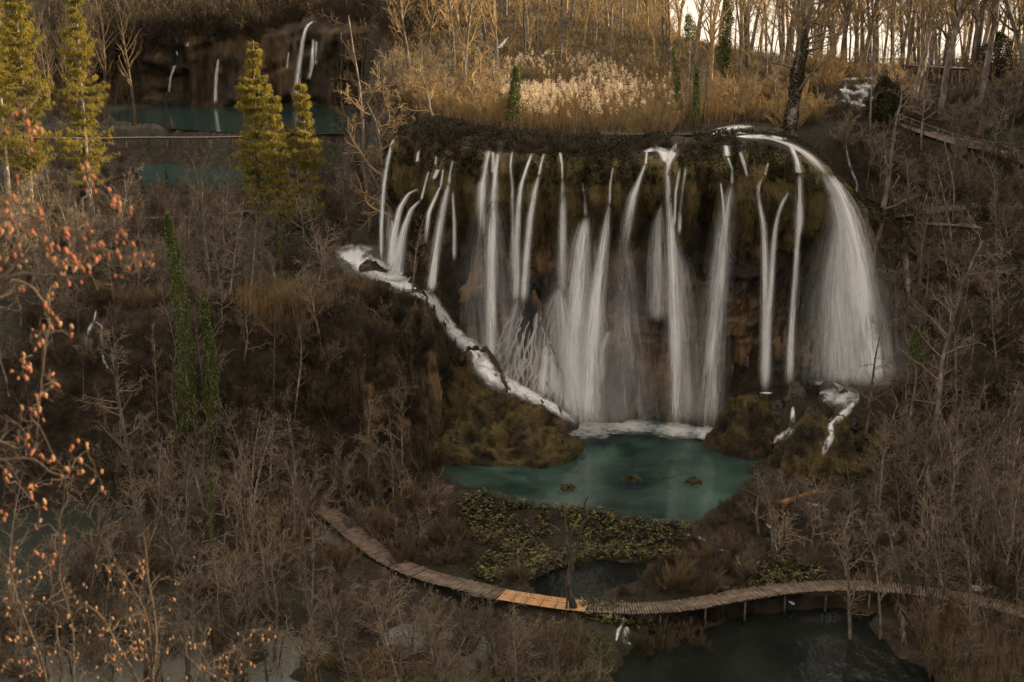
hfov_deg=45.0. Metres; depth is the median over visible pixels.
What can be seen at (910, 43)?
forest tree
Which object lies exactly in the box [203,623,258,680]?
bare shrub
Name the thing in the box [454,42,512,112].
bare tree
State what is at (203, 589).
willow shrub
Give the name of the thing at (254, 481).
willow shrub
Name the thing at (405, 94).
willow shrub
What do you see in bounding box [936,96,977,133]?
bare shrub
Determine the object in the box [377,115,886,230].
brink leaves
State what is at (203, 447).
bare tree
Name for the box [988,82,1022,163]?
bare tree
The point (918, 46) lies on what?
forest tree
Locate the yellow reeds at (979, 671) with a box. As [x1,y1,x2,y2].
[908,587,1023,681]
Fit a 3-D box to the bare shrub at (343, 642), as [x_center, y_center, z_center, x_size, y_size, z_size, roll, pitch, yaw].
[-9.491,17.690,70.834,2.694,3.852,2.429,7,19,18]
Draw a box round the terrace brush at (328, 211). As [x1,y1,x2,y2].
[0,11,428,300]
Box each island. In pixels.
[557,483,577,494]
[618,474,651,489]
[682,476,702,488]
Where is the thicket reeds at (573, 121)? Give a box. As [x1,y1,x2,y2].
[381,58,818,273]
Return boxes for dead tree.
[548,497,588,614]
[564,581,571,614]
[867,132,905,283]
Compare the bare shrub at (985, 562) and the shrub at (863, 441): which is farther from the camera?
the shrub at (863, 441)
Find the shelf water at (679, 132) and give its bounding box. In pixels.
[599,126,796,134]
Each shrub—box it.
[0,177,23,221]
[0,217,7,244]
[0,241,22,267]
[0,243,44,286]
[0,252,28,301]
[0,334,21,362]
[0,412,22,442]
[0,450,41,501]
[0,520,275,681]
[0,594,14,633]
[0,604,32,652]
[0,625,52,681]
[0,641,28,676]
[0,644,9,681]
[11,248,49,282]
[12,446,62,479]
[12,596,75,635]
[15,206,37,234]
[17,172,40,205]
[17,187,60,206]
[18,187,70,215]
[18,194,40,219]
[18,305,50,333]
[22,248,69,287]
[25,201,46,228]
[27,225,61,254]
[30,523,121,578]
[30,595,110,650]
[39,211,77,246]
[44,186,71,227]
[44,201,97,249]
[45,277,75,298]
[47,431,83,463]
[48,278,72,307]
[49,343,73,367]
[56,298,92,321]
[58,550,112,583]
[61,225,93,252]
[63,274,98,305]
[67,513,142,566]
[68,603,117,673]
[70,235,106,261]
[73,329,109,363]
[79,208,110,240]
[79,525,135,574]
[80,594,148,638]
[82,270,116,301]
[83,439,127,475]
[85,274,130,310]
[92,188,108,202]
[94,190,112,213]
[94,304,130,338]
[96,212,128,246]
[96,456,124,483]
[98,199,126,231]
[98,504,153,550]
[98,654,166,681]
[99,415,132,436]
[102,277,138,301]
[103,215,127,242]
[107,600,168,656]
[108,193,151,214]
[110,239,167,284]
[113,181,142,200]
[114,281,152,309]
[115,184,151,234]
[116,234,162,275]
[121,453,149,484]
[121,534,179,578]
[127,195,147,232]
[133,201,158,235]
[133,277,171,305]
[135,173,180,212]
[138,451,154,477]
[140,377,160,408]
[141,231,185,256]
[141,451,200,495]
[142,498,172,523]
[150,485,181,507]
[150,603,200,666]
[151,363,176,399]
[152,181,185,206]
[155,196,185,222]
[160,219,200,272]
[162,417,204,451]
[164,285,193,303]
[164,532,193,566]
[166,481,246,526]
[169,436,219,478]
[175,188,203,213]
[176,174,192,197]
[178,570,217,601]
[183,260,209,299]
[183,474,222,507]
[186,279,221,301]
[187,621,233,662]
[190,174,240,205]
[190,277,225,306]
[190,411,205,434]
[191,204,224,234]
[192,219,228,263]
[192,301,231,327]
[193,595,253,640]
[195,460,250,501]
[198,582,250,618]
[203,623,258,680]
[203,670,251,681]
[207,530,253,596]
[216,288,252,305]
[220,484,268,512]
[222,429,248,451]
[223,488,283,533]
[225,505,282,549]
[227,308,257,332]
[227,380,253,410]
[228,517,297,563]
[229,216,296,262]
[231,264,278,297]
[239,184,283,228]
[239,613,267,655]
[241,178,254,209]
[242,199,280,249]
[243,193,300,224]
[244,464,273,492]
[244,573,299,619]
[250,185,288,225]
[250,448,287,479]
[250,573,296,634]
[251,266,279,298]
[252,294,313,342]
[254,527,308,580]
[262,474,318,515]
[267,378,301,405]
[269,477,320,532]
[269,506,326,545]
[277,449,311,498]
[283,454,308,481]
[284,265,316,307]
[286,207,305,228]
[286,438,330,470]
[288,479,338,515]
[289,460,335,502]
[293,277,320,298]
[305,245,343,290]
[310,331,346,368]
[313,588,366,654]
[314,581,356,622]
[315,277,345,315]
[315,449,355,481]
[318,488,351,508]
[318,533,365,569]
[319,434,344,455]
[321,181,361,212]
[323,180,341,203]
[323,560,363,590]
[324,621,367,676]
[328,470,354,490]
[330,172,362,204]
[336,463,391,502]
[338,489,392,528]
[338,577,388,634]
[341,194,362,224]
[343,443,411,485]
[343,464,370,485]
[353,78,389,113]
[358,467,395,493]
[359,468,404,505]
[361,310,388,338]
[361,499,417,540]
[366,297,398,352]
[367,412,395,435]
[367,509,427,549]
[374,451,403,476]
[375,45,423,73]
[376,57,404,80]
[378,457,425,498]
[380,69,412,89]
[381,645,419,676]
[385,494,429,545]
[386,460,407,484]
[386,525,425,566]
[392,76,410,99]
[394,469,430,488]
[394,477,455,521]
[398,76,432,104]
[399,71,438,103]
[399,467,453,516]
[401,430,455,471]
[402,633,455,675]
[403,71,456,104]
[407,92,424,105]
[409,60,440,83]
[412,589,452,631]
[413,530,468,566]
[415,73,460,99]
[416,627,459,659]
[419,38,443,71]
[419,85,445,110]
[420,500,475,551]
[421,662,470,681]
[423,591,457,627]
[432,76,476,94]
[438,82,477,117]
[438,588,491,657]
[441,88,466,109]
[446,599,473,621]
[450,84,500,122]
[451,659,500,681]
[452,615,472,644]
[456,81,509,102]
[463,68,486,89]
[465,82,516,126]
[467,64,497,105]
[469,665,523,681]
[470,646,492,674]
[474,591,498,630]
[478,97,504,122]
[483,75,524,127]
[487,610,523,646]
[490,609,565,660]
[494,629,529,661]
[494,636,538,681]
[495,553,531,583]
[503,632,550,672]
[526,630,576,681]
[540,618,563,647]
[549,666,584,681]
[551,631,584,674]
[552,670,570,681]
[565,612,589,641]
[569,654,606,681]
[571,632,601,665]
[577,668,607,681]
[591,112,614,132]
[609,100,633,130]
[616,615,684,660]
[621,95,679,135]
[627,107,643,127]
[633,91,685,127]
[642,80,675,106]
[646,74,708,95]
[655,544,701,591]
[660,93,702,123]
[662,72,682,88]
[662,74,712,94]
[662,82,710,105]
[664,616,713,651]
[669,99,697,124]
[677,558,726,596]
[681,534,714,561]
[687,80,723,103]
[691,86,731,112]
[701,549,743,573]
[702,69,741,93]
[709,72,731,100]
[715,529,743,553]
[718,72,773,121]
[729,69,760,110]
[733,545,760,578]
[734,498,762,522]
[735,64,755,96]
[735,73,779,104]
[739,539,769,565]
[745,96,768,111]
[745,98,770,120]
[755,68,787,101]
[758,81,825,108]
[758,501,785,520]
[759,479,794,509]
[760,73,787,88]
[761,75,813,96]
[763,87,785,104]
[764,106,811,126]
[765,90,810,119]
[765,97,787,120]
[770,523,795,546]
[775,84,836,119]
[786,88,828,107]
[788,71,820,92]
[795,542,841,569]
[803,91,830,117]
[803,101,825,123]
[804,61,846,89]
[805,43,847,76]
[806,44,847,71]
[828,110,863,148]
[828,522,864,555]
[830,47,844,71]
[836,495,863,536]
[837,482,857,509]
[840,526,881,552]
[840,530,878,571]
[850,52,871,81]
[854,415,903,474]
[856,116,889,164]
[858,491,895,518]
[860,559,895,589]
[863,503,893,540]
[865,133,919,176]
[867,180,911,224]
[872,52,922,94]
[873,254,921,288]
[873,516,901,536]
[874,165,911,192]
[878,505,892,526]
[882,175,925,212]
[882,232,928,260]
[882,475,908,501]
[884,429,950,476]
[884,548,907,574]
[885,517,921,545]
[885,558,944,599]
[889,583,953,628]
[890,118,931,155]
[892,413,928,456]
[894,278,925,311]
[898,520,919,539]
[901,151,923,180]
[903,289,932,330]
[904,214,935,258]
[905,590,946,637]
[906,480,940,512]
[907,230,943,288]
[907,530,924,554]
[907,553,942,578]
[908,628,979,674]
[909,343,941,381]
[911,277,946,308]
[913,200,954,225]
[918,387,950,431]
[918,479,998,534]
[918,516,966,557]
[920,585,956,616]
[922,312,955,342]
[923,423,963,476]
[923,522,976,553]
[926,359,971,395]
[927,152,960,197]
[927,230,994,272]
[927,405,963,454]
[931,624,966,656]
[932,334,981,372]
[933,494,973,527]
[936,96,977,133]
[936,291,999,342]
[937,610,972,632]
[938,471,965,494]
[939,386,968,419]
[939,428,998,480]
[940,432,984,487]
[940,523,1006,576]
[945,587,987,620]
[947,149,991,197]
[947,290,977,326]
[948,124,972,162]
[949,102,999,138]
[952,203,982,227]
[952,360,993,391]
[952,527,987,574]
[954,383,1004,415]
[955,396,1001,441]
[959,562,981,582]
[961,611,1006,666]
[963,514,996,549]
[964,469,1023,515]
[967,258,1011,298]
[967,432,1009,481]
[971,353,1016,400]
[971,531,995,549]
[972,167,1009,213]
[972,606,1023,653]
[973,550,1003,573]
[973,582,1023,623]
[974,240,1020,272]
[976,551,1023,599]
[977,477,1008,504]
[977,554,1015,593]
[978,96,1000,129]
[978,297,1023,337]
[981,495,1023,539]
[989,186,1018,228]
[989,518,1023,550]
[990,442,1023,473]
[990,578,1023,616]
[992,162,1023,208]
[995,408,1023,452]
[996,529,1023,571]
[998,327,1023,363]
[1004,205,1023,257]
[1005,98,1021,123]
[1005,383,1023,423]
[1006,263,1023,286]
[1012,160,1023,189]
[1012,299,1023,329]
[1014,138,1023,163]
[1014,539,1023,572]
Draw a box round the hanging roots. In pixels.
[374,183,886,301]
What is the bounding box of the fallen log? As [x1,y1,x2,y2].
[780,489,820,505]
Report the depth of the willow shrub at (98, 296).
100.72 m
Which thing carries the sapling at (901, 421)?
on the ground at (742, 378)
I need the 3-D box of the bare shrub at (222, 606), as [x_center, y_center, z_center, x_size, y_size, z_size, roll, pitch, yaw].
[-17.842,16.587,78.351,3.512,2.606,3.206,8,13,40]
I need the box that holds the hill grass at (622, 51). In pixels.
[365,0,1013,101]
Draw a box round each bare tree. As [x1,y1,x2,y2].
[0,191,48,298]
[0,201,33,238]
[0,271,27,326]
[0,321,9,395]
[0,444,26,494]
[0,466,45,621]
[0,534,60,681]
[0,574,10,609]
[1,206,25,239]
[1,208,24,275]
[1,216,48,264]
[2,182,28,249]
[4,389,43,477]
[7,171,39,249]
[11,535,72,612]
[14,165,61,260]
[15,139,49,210]
[22,656,52,681]
[25,245,68,356]
[34,156,53,195]
[35,256,62,305]
[36,194,56,256]
[36,251,61,301]
[36,536,84,655]
[39,163,58,214]
[43,181,80,271]
[45,170,76,200]
[55,177,81,244]
[55,187,78,213]
[56,166,81,204]
[57,197,96,298]
[57,201,95,243]
[60,479,116,585]
[61,251,91,334]
[70,322,155,505]
[71,153,101,216]
[78,227,106,263]
[87,130,104,178]
[89,202,124,313]
[90,588,160,648]
[91,593,150,681]
[92,153,109,200]
[94,207,121,279]
[100,530,142,610]
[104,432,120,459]
[107,163,144,267]
[107,405,144,524]
[107,514,139,561]
[108,160,121,194]
[109,470,161,538]
[111,597,189,679]
[113,438,151,507]
[118,523,163,624]
[120,496,189,581]
[123,610,159,663]
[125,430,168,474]
[126,209,151,250]
[127,412,159,506]
[132,519,173,565]
[140,429,176,528]
[141,456,193,521]
[143,399,164,457]
[148,193,166,212]
[148,336,186,454]
[154,510,202,586]
[156,513,194,569]
[158,551,203,674]
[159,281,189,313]
[162,514,236,681]
[164,204,189,239]
[166,612,221,681]
[170,456,218,523]
[170,566,202,624]
[174,192,207,287]
[174,214,197,248]
[174,435,205,539]
[178,184,205,259]
[179,405,223,511]
[180,152,218,232]
[180,169,199,211]
[180,170,234,286]
[182,149,203,193]
[186,138,223,221]
[186,342,229,452]
[189,174,227,275]
[189,463,241,533]
[192,541,251,619]
[192,583,230,641]
[194,454,249,509]
[196,199,227,293]
[201,398,236,503]
[206,206,248,250]
[207,184,241,274]
[207,581,272,681]
[210,182,245,210]
[210,252,237,330]
[211,409,241,450]
[212,151,246,240]
[212,196,257,299]
[213,399,252,504]
[217,248,247,284]
[223,480,293,634]
[224,575,284,681]
[226,208,259,285]
[229,196,249,266]
[229,544,275,671]
[231,174,250,220]
[232,298,271,360]
[232,445,258,474]
[232,466,275,611]
[234,385,267,445]
[234,407,277,511]
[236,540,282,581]
[237,409,294,525]
[239,142,264,209]
[240,217,272,315]
[242,139,259,204]
[242,226,281,274]
[243,504,301,664]
[244,199,276,280]
[248,397,287,502]
[252,495,284,571]
[253,194,289,250]
[254,609,336,681]
[259,205,294,239]
[259,245,294,297]
[259,478,284,497]
[270,413,314,526]
[271,185,292,225]
[271,487,311,534]
[275,536,327,615]
[276,448,308,546]
[277,460,325,593]
[282,601,336,674]
[285,318,316,418]
[286,169,317,251]
[287,514,333,654]
[292,256,324,359]
[293,193,323,265]
[296,425,318,465]
[297,455,336,497]
[300,217,349,276]
[303,181,324,211]
[304,476,340,550]
[306,239,342,294]
[310,173,325,210]
[317,9,387,231]
[326,139,356,204]
[328,447,360,509]
[331,189,361,231]
[332,458,363,509]
[334,158,359,230]
[335,646,381,681]
[338,55,413,260]
[346,396,389,492]
[350,579,402,681]
[360,423,381,475]
[362,566,419,646]
[376,633,417,681]
[377,586,436,678]
[379,369,418,468]
[381,443,413,510]
[388,47,452,119]
[396,45,411,102]
[398,604,460,681]
[403,506,435,552]
[404,213,436,297]
[411,26,433,71]
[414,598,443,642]
[427,622,488,681]
[450,615,484,653]
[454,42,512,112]
[479,613,512,681]
[487,620,543,681]
[498,593,529,681]
[513,659,555,681]
[529,665,551,681]
[541,621,583,669]
[584,632,616,681]
[671,0,680,20]
[704,64,742,116]
[718,0,755,82]
[721,0,739,51]
[728,0,771,84]
[738,461,786,536]
[751,0,775,61]
[752,0,783,68]
[754,472,781,551]
[755,3,772,52]
[760,507,812,568]
[763,468,800,515]
[767,493,800,553]
[768,35,789,81]
[774,1,801,63]
[774,10,787,54]
[774,467,808,536]
[784,475,838,530]
[788,1,817,57]
[793,469,844,540]
[802,481,838,547]
[811,504,877,639]
[816,470,832,513]
[818,0,841,57]
[820,2,847,57]
[826,0,852,25]
[828,514,867,577]
[829,456,875,549]
[831,0,859,53]
[842,0,861,63]
[848,512,893,638]
[849,0,875,61]
[851,1,892,63]
[853,311,905,437]
[854,391,913,517]
[859,46,886,129]
[859,434,899,544]
[862,12,880,66]
[863,124,888,195]
[864,445,899,500]
[871,417,925,469]
[874,508,910,597]
[876,111,902,167]
[877,241,909,335]
[881,33,921,146]
[885,0,913,69]
[886,309,923,356]
[886,416,941,482]
[887,1,920,40]
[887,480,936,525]
[889,211,1008,469]
[891,399,925,500]
[893,446,948,512]
[895,143,922,229]
[895,474,952,606]
[896,330,918,409]
[897,313,936,421]
[898,0,916,63]
[900,182,948,290]
[900,524,928,582]
[902,448,950,485]
[904,45,942,149]
[905,510,966,572]
[907,69,934,124]
[909,1,942,63]
[913,162,945,207]
[914,243,938,328]
[916,527,962,590]
[919,403,951,489]
[922,335,973,442]
[923,149,951,187]
[923,431,948,459]
[924,163,970,270]
[925,321,979,383]
[925,421,956,484]
[926,463,950,512]
[928,513,964,614]
[929,394,982,527]
[930,294,979,418]
[930,490,967,539]
[931,125,965,222]
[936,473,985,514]
[937,404,978,497]
[943,508,986,549]
[947,239,990,302]
[947,253,982,326]
[949,539,988,660]
[950,470,1004,536]
[952,93,984,133]
[952,402,977,446]
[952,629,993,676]
[954,273,979,344]
[955,473,984,502]
[956,379,1004,481]
[957,8,962,54]
[957,453,1009,518]
[958,9,974,61]
[958,360,1007,421]
[960,296,989,378]
[962,438,1007,534]
[963,95,988,119]
[967,449,1003,549]
[968,457,1017,555]
[973,288,1019,382]
[973,509,1015,571]
[974,65,997,131]
[976,154,1003,187]
[976,201,1023,256]
[978,472,1021,563]
[980,256,1010,332]
[980,392,1019,453]
[981,366,1023,489]
[984,218,1017,279]
[984,450,1023,585]
[985,414,1016,475]
[987,127,1023,171]
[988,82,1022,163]
[989,167,1016,219]
[989,393,1021,478]
[992,433,1022,471]
[993,418,1023,539]
[994,1,1009,57]
[996,195,1023,231]
[997,1,1016,60]
[997,473,1023,517]
[998,412,1021,453]
[999,527,1022,569]
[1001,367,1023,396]
[1003,511,1023,544]
[1005,509,1023,541]
[1006,67,1023,136]
[1006,436,1023,510]
[1008,442,1023,518]
[1009,0,1023,59]
[1011,39,1023,75]
[1011,406,1023,490]
[1012,0,1023,42]
[1012,44,1023,81]
[1013,63,1023,122]
[1013,574,1023,613]
[1016,333,1023,365]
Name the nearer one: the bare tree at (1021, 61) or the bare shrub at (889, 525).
the bare shrub at (889, 525)
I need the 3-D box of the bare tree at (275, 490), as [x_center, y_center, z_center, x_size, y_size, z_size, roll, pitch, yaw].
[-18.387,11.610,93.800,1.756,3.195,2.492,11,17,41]
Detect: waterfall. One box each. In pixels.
[214,60,218,99]
[287,22,311,93]
[309,41,313,75]
[379,141,396,253]
[388,172,428,278]
[424,163,455,289]
[476,287,581,407]
[479,153,498,353]
[504,294,570,407]
[509,155,530,295]
[521,155,543,301]
[558,183,610,422]
[559,153,564,286]
[582,170,612,421]
[620,152,646,239]
[645,146,691,423]
[674,169,685,232]
[700,158,732,424]
[720,184,724,222]
[724,145,729,155]
[740,153,746,175]
[747,136,834,176]
[757,163,768,393]
[763,179,802,384]
[818,176,891,383]
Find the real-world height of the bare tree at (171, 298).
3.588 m
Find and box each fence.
[894,198,988,222]
[899,113,1021,159]
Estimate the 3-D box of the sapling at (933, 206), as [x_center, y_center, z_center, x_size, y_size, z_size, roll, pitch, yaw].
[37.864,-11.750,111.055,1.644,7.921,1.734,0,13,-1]
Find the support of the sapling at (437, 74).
on the ground at (742, 378)
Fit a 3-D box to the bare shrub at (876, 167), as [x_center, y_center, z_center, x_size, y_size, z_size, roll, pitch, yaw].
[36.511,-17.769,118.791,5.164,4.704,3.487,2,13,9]
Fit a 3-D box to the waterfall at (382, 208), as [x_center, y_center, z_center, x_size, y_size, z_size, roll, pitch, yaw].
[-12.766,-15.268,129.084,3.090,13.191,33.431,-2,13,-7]
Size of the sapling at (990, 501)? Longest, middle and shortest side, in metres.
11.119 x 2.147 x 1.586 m
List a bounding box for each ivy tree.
[163,204,223,464]
[186,279,231,464]
[191,458,221,553]
[277,224,286,265]
[504,62,521,127]
[662,43,685,120]
[679,1,697,82]
[691,61,704,126]
[716,0,736,75]
[756,0,859,140]
[862,73,905,123]
[905,322,947,445]
[972,30,1014,81]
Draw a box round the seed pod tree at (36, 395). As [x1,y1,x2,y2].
[0,262,105,565]
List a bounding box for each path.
[896,203,986,216]
[900,123,1023,163]
[905,221,981,227]
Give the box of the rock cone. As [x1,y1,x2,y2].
[503,289,579,436]
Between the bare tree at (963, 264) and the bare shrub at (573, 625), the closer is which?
the bare shrub at (573, 625)
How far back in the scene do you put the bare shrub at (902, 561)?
83.01 m
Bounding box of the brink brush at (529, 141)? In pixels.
[390,110,715,159]
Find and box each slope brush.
[0,279,284,430]
[764,48,1023,605]
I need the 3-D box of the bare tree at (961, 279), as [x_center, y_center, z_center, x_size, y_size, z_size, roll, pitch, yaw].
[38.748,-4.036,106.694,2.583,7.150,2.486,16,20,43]
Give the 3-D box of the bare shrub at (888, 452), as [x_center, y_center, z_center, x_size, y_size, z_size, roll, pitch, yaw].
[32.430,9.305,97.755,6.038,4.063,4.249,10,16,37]
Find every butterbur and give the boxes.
[453,491,698,583]
[456,487,829,634]
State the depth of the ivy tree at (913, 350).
97.29 m
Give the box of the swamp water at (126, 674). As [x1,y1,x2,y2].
[0,619,493,681]
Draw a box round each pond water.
[0,502,133,609]
[107,106,357,133]
[131,164,267,188]
[315,520,355,549]
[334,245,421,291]
[529,560,646,598]
[611,607,934,681]
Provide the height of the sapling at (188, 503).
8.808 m
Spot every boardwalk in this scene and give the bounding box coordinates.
[29,136,243,151]
[56,208,249,223]
[313,504,505,603]
[465,589,588,613]
[581,580,1023,627]
[876,64,971,87]
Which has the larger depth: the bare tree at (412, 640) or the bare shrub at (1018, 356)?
the bare shrub at (1018, 356)
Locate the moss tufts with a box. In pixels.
[353,294,902,486]
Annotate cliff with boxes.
[13,13,370,106]
[386,123,881,426]
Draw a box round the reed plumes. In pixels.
[479,48,691,116]
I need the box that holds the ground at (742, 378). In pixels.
[0,0,1023,681]
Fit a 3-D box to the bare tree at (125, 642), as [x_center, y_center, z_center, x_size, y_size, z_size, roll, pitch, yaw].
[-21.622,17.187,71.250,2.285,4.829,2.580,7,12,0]
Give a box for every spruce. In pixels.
[0,0,22,210]
[0,0,61,229]
[49,0,119,222]
[230,40,285,232]
[250,93,307,235]
[287,78,326,237]
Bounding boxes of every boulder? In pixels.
[358,259,387,273]
[415,292,427,305]
[430,304,435,319]
[439,322,446,340]
[447,333,453,347]
[769,399,784,419]
[779,380,807,403]
[784,421,795,432]
[802,406,827,417]
[817,380,838,396]
[817,395,830,401]
[830,404,847,418]
[837,388,850,398]
[848,418,861,433]
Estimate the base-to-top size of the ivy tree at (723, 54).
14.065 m
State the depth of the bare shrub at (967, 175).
114.04 m
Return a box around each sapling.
[6,560,32,670]
[6,607,28,681]
[14,358,42,462]
[28,601,50,681]
[37,586,53,665]
[45,509,78,611]
[47,465,77,591]
[49,569,84,675]
[54,534,78,656]
[77,334,87,397]
[80,549,96,637]
[81,499,123,621]
[88,478,112,590]
[92,506,127,648]
[98,588,113,681]
[110,465,137,573]
[110,567,139,659]
[128,487,145,559]
[131,534,159,665]
[132,449,144,510]
[141,323,161,440]
[142,591,177,681]
[151,459,178,567]
[151,491,192,631]
[154,420,186,529]
[156,275,180,369]
[159,476,191,569]
[168,355,183,463]
[168,383,182,439]
[171,448,202,559]
[182,400,218,528]
[191,411,214,498]
[192,316,203,378]
[192,589,206,656]
[195,474,215,538]
[201,544,225,645]
[209,545,245,681]
[223,440,250,564]
[224,448,256,578]
[226,441,240,522]
[232,408,259,515]
[259,428,315,546]
[262,297,286,416]
[266,503,297,596]
[271,460,284,519]
[275,559,315,668]
[280,388,306,480]
[283,428,311,521]
[302,452,326,518]
[307,625,321,681]
[314,566,349,680]
[331,436,343,496]
[334,433,352,512]
[350,582,380,637]
[358,395,377,466]
[369,604,389,681]
[372,424,381,472]
[380,409,394,520]
[430,58,445,93]
[437,40,456,97]
[438,58,460,101]
[439,31,466,110]
[450,29,474,81]
[475,31,500,92]
[481,54,499,84]
[674,56,695,125]
[679,55,701,102]
[684,42,710,86]
[695,59,712,98]
[699,56,717,118]
[735,47,742,85]
[741,35,769,118]
[759,40,785,104]
[778,29,795,75]
[811,41,826,84]
[813,75,823,114]
[857,499,886,574]
[859,438,881,502]
[862,484,906,607]
[866,120,885,188]
[870,22,896,74]
[873,413,889,521]
[879,128,903,203]
[884,371,912,486]
[888,462,905,547]
[895,438,908,521]
[900,411,938,511]
[910,468,937,637]
[915,241,926,313]
[916,464,928,537]
[917,463,942,599]
[920,341,943,413]
[921,148,942,205]
[921,399,934,467]
[924,501,946,590]
[925,518,950,625]
[927,166,942,249]
[927,275,964,381]
[931,184,955,292]
[937,357,973,484]
[941,500,983,631]
[942,124,967,223]
[942,291,955,390]
[942,453,962,561]
[949,403,964,461]
[950,433,981,555]
[961,475,979,582]
[966,420,1011,526]
[971,435,1000,592]
[971,465,1000,527]
[973,554,998,640]
[976,98,987,178]
[989,171,998,262]
[997,266,1021,363]
[997,420,1015,515]
[1002,455,1023,527]
[1005,511,1023,656]
[1009,383,1023,474]
[1012,511,1023,597]
[1014,275,1023,330]
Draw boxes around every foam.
[382,275,405,280]
[574,422,611,433]
[606,420,654,430]
[657,423,692,435]
[693,426,711,438]
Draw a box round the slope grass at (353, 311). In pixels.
[194,290,414,488]
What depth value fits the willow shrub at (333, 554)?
83.43 m
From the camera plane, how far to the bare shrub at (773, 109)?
122.86 m
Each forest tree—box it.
[385,0,413,82]
[418,0,446,56]
[430,0,460,77]
[442,0,450,40]
[443,0,494,85]
[473,0,486,38]
[475,0,499,80]
[503,0,507,15]
[515,0,530,47]
[515,0,536,53]
[535,0,545,38]
[548,0,563,56]
[569,0,575,24]
[588,0,607,50]
[594,0,620,59]
[604,0,608,26]
[615,0,625,34]
[635,0,637,13]
[647,0,670,61]
[654,0,683,81]
[664,0,675,45]
[690,0,714,52]
[737,0,761,68]
[744,0,757,42]
[750,0,769,51]
[753,0,778,77]
[764,0,788,62]
[770,0,784,62]
[777,2,801,57]
[780,0,842,135]
[785,0,795,67]
[786,0,815,48]
[791,0,825,26]
[797,0,827,56]
[818,1,842,42]
[821,0,830,56]
[822,0,840,56]
[824,0,861,58]
[833,0,866,69]
[852,0,869,62]
[856,0,886,65]
[860,1,870,58]
[861,0,892,70]
[862,0,893,64]
[873,0,884,63]
[880,1,890,62]
[881,0,907,69]
[883,0,896,62]
[885,0,905,53]
[894,0,919,65]
[896,0,918,68]
[903,0,957,115]
[904,0,920,61]
[905,17,916,61]
[906,0,928,98]
[909,1,942,62]
[910,0,958,85]
[919,2,949,64]
[923,0,985,120]
[929,0,957,71]
[934,0,967,71]
[943,0,958,61]
[946,3,961,57]
[957,0,992,81]
[959,10,971,59]
[963,0,987,62]
[965,0,981,58]
[967,1,989,67]
[976,0,1011,105]
[977,0,1023,73]
[981,0,1003,55]
[997,0,1012,61]
[1000,0,1023,61]
[1002,0,1022,60]
[1012,0,1023,17]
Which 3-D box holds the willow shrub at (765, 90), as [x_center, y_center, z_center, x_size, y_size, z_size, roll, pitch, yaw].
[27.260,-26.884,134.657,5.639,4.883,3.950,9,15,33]
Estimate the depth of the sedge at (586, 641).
71.62 m
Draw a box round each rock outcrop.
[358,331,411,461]
[398,297,443,456]
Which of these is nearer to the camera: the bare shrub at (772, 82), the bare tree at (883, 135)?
the bare tree at (883, 135)
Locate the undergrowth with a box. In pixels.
[0,0,1023,681]
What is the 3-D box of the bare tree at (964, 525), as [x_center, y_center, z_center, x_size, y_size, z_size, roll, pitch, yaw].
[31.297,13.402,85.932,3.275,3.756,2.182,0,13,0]
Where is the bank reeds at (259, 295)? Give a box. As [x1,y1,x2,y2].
[233,274,326,386]
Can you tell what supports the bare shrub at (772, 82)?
on the ground at (742, 378)
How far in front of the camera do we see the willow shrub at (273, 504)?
89.85 m
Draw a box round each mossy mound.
[421,394,586,476]
[442,345,516,429]
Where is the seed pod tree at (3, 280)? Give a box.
[0,86,160,308]
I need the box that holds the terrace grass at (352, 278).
[253,272,381,343]
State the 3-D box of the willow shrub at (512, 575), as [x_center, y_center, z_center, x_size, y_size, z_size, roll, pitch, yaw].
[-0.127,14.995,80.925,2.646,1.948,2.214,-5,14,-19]
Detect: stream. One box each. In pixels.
[85,311,107,367]
[339,248,572,420]
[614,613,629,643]
[713,126,781,139]
[774,407,793,442]
[820,392,857,452]
[840,78,874,105]
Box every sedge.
[302,645,499,681]
[503,621,612,681]
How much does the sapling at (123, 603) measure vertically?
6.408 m
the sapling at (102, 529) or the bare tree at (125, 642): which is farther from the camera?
the sapling at (102, 529)
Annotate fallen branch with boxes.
[580,597,597,619]
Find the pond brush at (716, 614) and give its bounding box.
[652,595,761,634]
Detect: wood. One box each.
[0,0,377,133]
[3,0,262,12]
[305,0,1023,86]
[754,43,1018,59]
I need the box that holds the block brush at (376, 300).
[268,277,471,438]
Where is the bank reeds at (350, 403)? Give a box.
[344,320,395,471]
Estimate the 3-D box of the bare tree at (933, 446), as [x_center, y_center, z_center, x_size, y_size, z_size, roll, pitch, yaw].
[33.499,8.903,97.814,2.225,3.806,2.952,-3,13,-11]
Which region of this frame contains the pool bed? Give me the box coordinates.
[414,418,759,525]
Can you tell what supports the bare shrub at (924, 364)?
on the ground at (742, 378)
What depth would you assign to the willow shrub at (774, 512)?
92.10 m
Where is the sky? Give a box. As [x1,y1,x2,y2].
[670,0,1022,57]
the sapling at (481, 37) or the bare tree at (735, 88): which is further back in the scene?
the sapling at (481, 37)
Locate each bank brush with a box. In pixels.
[418,518,512,585]
[616,481,803,598]
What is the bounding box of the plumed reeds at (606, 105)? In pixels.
[461,55,736,130]
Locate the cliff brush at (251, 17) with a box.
[86,0,450,83]
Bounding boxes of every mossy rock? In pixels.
[699,391,783,461]
[766,410,865,487]
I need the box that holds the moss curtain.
[381,142,883,308]
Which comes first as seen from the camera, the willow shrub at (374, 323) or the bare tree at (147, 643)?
the bare tree at (147, 643)
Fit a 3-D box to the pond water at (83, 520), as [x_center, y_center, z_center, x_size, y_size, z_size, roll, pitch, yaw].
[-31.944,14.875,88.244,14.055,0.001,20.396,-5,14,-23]
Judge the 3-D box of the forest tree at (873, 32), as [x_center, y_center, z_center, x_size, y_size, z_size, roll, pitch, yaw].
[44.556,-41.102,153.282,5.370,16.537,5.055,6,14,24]

